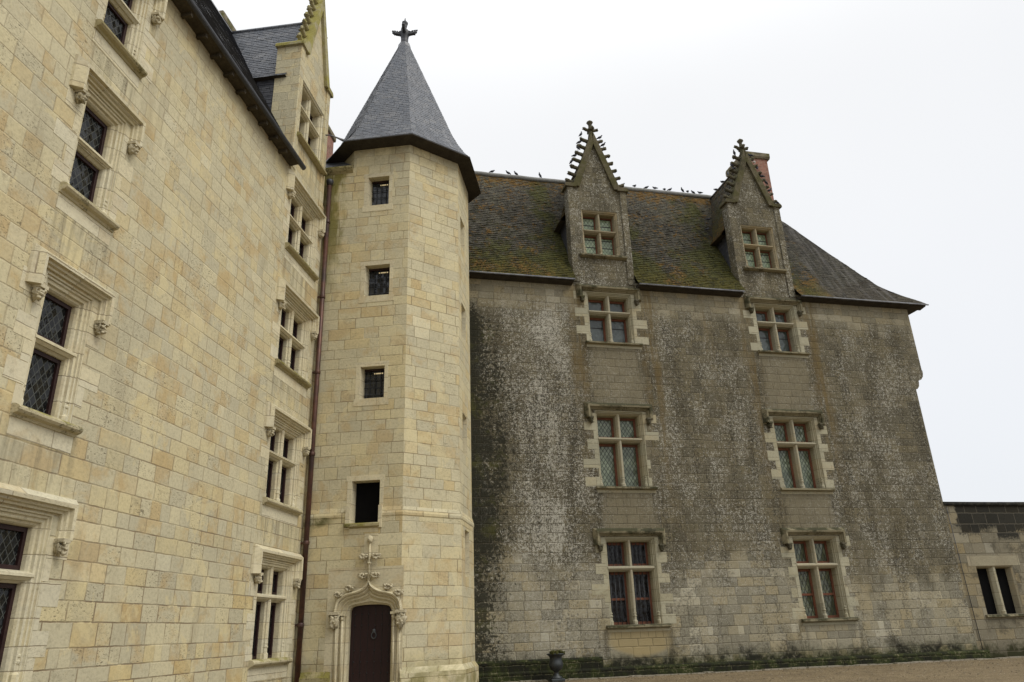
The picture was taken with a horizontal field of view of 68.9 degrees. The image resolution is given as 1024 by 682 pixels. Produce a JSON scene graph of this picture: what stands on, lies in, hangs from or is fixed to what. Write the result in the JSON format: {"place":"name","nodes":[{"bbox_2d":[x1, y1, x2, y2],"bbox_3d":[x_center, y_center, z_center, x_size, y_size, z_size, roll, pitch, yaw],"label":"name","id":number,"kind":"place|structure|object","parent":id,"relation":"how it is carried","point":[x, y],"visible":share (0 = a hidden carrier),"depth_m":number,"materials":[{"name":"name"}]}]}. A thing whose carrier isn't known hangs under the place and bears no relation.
{"place":"outdoors","nodes":[
{"label":"outdoors","id":0,"kind":"place"},
{"bbox_2d":[212,0,1023,501],"label":"sky","id":1,"kind":"structure","parent":0,"point":[891,131],"materials":[{"name":"white"}]},
{"bbox_2d":[542,657,1023,681],"bbox_3d":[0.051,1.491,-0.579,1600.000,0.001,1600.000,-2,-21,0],"label":"gravel ground","id":2,"kind":"structure","parent":0,"point":[986,675],"depth_m":23.62,"materials":[{"name":"beige gravel"}]},
{"bbox_2d":[0,0,335,681],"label":"limestone wing","id":3,"kind":"structure","parent":2,"relation":"on","point":[164,224],"depth_m":15.91,"materials":[{"name":"beige stone"}]},
{"bbox_2d":[0,482,78,681],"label":"window","id":4,"kind":"structure","parent":3,"relation":"in","point":[26,542],"depth_m":11.95,"materials":[{"name":"stone"}]},
{"bbox_2d":[2,242,115,453],"bbox_3d":[-7.900,0.218,12.928,0.522,3.220,2.256,-4,-21,6],"label":"window","id":5,"kind":"structure","parent":3,"relation":"in","point":[41,411],"depth_m":13.01,"materials":[{"name":"stone"}]},
{"bbox_2d":[51,54,145,245],"bbox_3d":[-8.036,-3.570,14.357,0.519,3.120,2.218,-4,-21,6],"label":"window","id":6,"kind":"structure","parent":3,"relation":"in","point":[90,180],"depth_m":14.52,"materials":[{"name":"stone"}]},
{"bbox_2d":[92,0,167,89],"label":"window","id":7,"kind":"structure","parent":3,"relation":"in","point":[120,31],"depth_m":15.90,"materials":[{"name":"stone"}]},
{"bbox_2d":[244,544,303,681],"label":"window","id":8,"kind":"structure","parent":3,"relation":"in","point":[266,655],"depth_m":20.43,"materials":[{"name":"stone"}]},
{"bbox_2d":[260,401,311,526],"bbox_3d":[-6.693,3.639,21.644,0.587,3.120,3.081,-4,-21,6],"label":"window","id":9,"kind":"structure","parent":3,"relation":"in","point":[286,447],"depth_m":21.89,"materials":[{"name":"stone"}]},
{"bbox_2d":[270,276,319,397],"bbox_3d":[-6.812,0.008,23.088,0.590,3.000,3.139,-4,-21,6],"label":"window","id":10,"kind":"structure","parent":3,"relation":"in","point":[291,356],"depth_m":23.22,"materials":[{"name":"stone"}]},
{"bbox_2d":[282,168,325,289],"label":"window","id":11,"kind":"structure","parent":3,"relation":"in","point":[301,243],"depth_m":24.64,"materials":[{"name":"stone"}]},
{"bbox_2d":[297,81,326,176],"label":"window","id":12,"kind":"structure","parent":3,"relation":"in","point":[309,135],"depth_m":26.27,"materials":[{"name":"stone"}]},
{"bbox_2d":[292,18,480,681],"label":"stair tower","id":13,"kind":"structure","parent":2,"relation":"on","point":[389,595],"depth_m":24.17,"materials":[{"name":"beige stone"}]},
{"bbox_2d":[344,474,384,532],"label":"window","id":14,"kind":"structure","parent":13,"relation":"in","point":[365,493],"depth_m":22.93,"materials":[{"name":"stone"}]},
{"bbox_2d":[348,604,391,681],"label":"door","id":15,"kind":"structure","parent":13,"relation":"in","point":[370,636],"depth_m":21.52,"materials":[{"name":"red wood"}]},
{"bbox_2d":[353,360,388,406],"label":"window","id":16,"kind":"structure","parent":13,"relation":"in","point":[371,388],"depth_m":24.29,"materials":[{"name":"stone"}]},
{"bbox_2d":[358,259,393,302],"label":"window","id":17,"kind":"structure","parent":13,"relation":"in","point":[376,285],"depth_m":25.62,"materials":[{"name":"stone"}]},
{"bbox_2d":[362,171,393,211],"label":"window","id":18,"kind":"structure","parent":13,"relation":"in","point":[378,186],"depth_m":26.91,"materials":[{"name":"stone"}]},
{"bbox_2d":[460,217,464,253],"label":"window","id":19,"kind":"structure","parent":13,"relation":"in","point":[461,223],"depth_m":28.61,"materials":[{"name":"stone"}]},
{"bbox_2d":[461,302,465,342],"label":"window","id":20,"kind":"structure","parent":13,"relation":"in","point":[463,312],"depth_m":27.39,"materials":[{"name":"stone"}]},
{"bbox_2d":[462,412,466,456],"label":"window","id":21,"kind":"structure","parent":13,"relation":"in","point":[464,418],"depth_m":25.90,"materials":[{"name":"stone"}]},
{"bbox_2d":[465,530,469,577],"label":"window","id":22,"kind":"structure","parent":13,"relation":"in","point":[467,571],"depth_m":24.43,"materials":[{"name":"stone"}]},
{"bbox_2d":[547,650,564,681],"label":"urn","id":23,"kind":"object","parent":2,"relation":"on","point":[555,663],"visible":1,"depth_m":24.69,"materials":[{"name":"grey stone"}]},
{"bbox_2d":[468,120,990,681],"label":"slate roofed wing","id":24,"kind":"structure","parent":2,"relation":"on","point":[696,446],"depth_m":29.98,"materials":[{"name":"grey stone"}]},
{"bbox_2d":[579,210,626,260],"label":"window","id":25,"kind":"structure","parent":24,"relation":"in","point":[599,228],"depth_m":32.76,"materials":[{"name":"stone"}]},
{"bbox_2d":[573,284,648,348],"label":"window","id":26,"kind":"structure","parent":24,"relation":"in","point":[609,317],"depth_m":31.35,"materials":[{"name":"stone"}]},
{"bbox_2d":[583,402,658,492],"bbox_3d":[4.236,4.192,29.247,3.210,3.540,0.750,3,-22,-13],"label":"window","id":27,"kind":"structure","parent":24,"relation":"in","point":[618,443],"depth_m":29.37,"materials":[{"name":"stone"}]},
{"bbox_2d":[592,528,676,632],"bbox_3d":[4.356,8.751,27.468,3.140,3.610,0.747,3,-22,-13],"label":"window","id":28,"kind":"structure","parent":24,"relation":"in","point":[632,573],"depth_m":27.57,"materials":[{"name":"stone"}]},
{"bbox_2d":[740,225,786,273],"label":"window","id":29,"kind":"structure","parent":24,"relation":"in","point":[760,251],"depth_m":34.44,"materials":[{"name":"stone"}]},
{"bbox_2d":[743,296,809,357],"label":"window","id":30,"kind":"structure","parent":24,"relation":"in","point":[777,329],"depth_m":33.06,"materials":[{"name":"stone"}]},
{"bbox_2d":[761,408,834,493],"bbox_3d":[11.810,4.595,30.950,2.971,3.540,0.747,3,-22,-13],"label":"window","id":31,"kind":"structure","parent":24,"relation":"in","point":[798,453],"depth_m":31.06,"materials":[{"name":"stone"}]},
{"bbox_2d":[780,527,859,625],"bbox_3d":[11.966,9.155,29.177,3.141,3.610,0.749,3,-22,-13],"label":"window","id":32,"kind":"structure","parent":24,"relation":"in","point":[818,562],"depth_m":29.27,"materials":[{"name":"stone"}]},
{"bbox_2d":[512,656,1023,681],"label":"kerb edging","id":33,"kind":"object","parent":2,"relation":"on","point":[775,669],"visible":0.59,"depth_m":26.93,"materials":[{"name":"stone"}]},
{"bbox_2d":[518,656,1006,681],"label":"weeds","id":34,"kind":"object","parent":33,"relation":"on","point":[762,670],"visible":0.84,"depth_m":26.72,"materials":[{"name":"green plant"}]},
{"bbox_2d":[943,502,1023,657],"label":"boundary wall","id":35,"kind":"structure","parent":2,"relation":"on","point":[988,540],"depth_m":30.97,"materials":[{"name":"stone"}]},
{"bbox_2d":[966,555,1023,617],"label":"window","id":36,"kind":"structure","parent":35,"relation":"in","point":[999,587],"depth_m":30.87,"materials":[{"name":"grey stone"}]}
]}

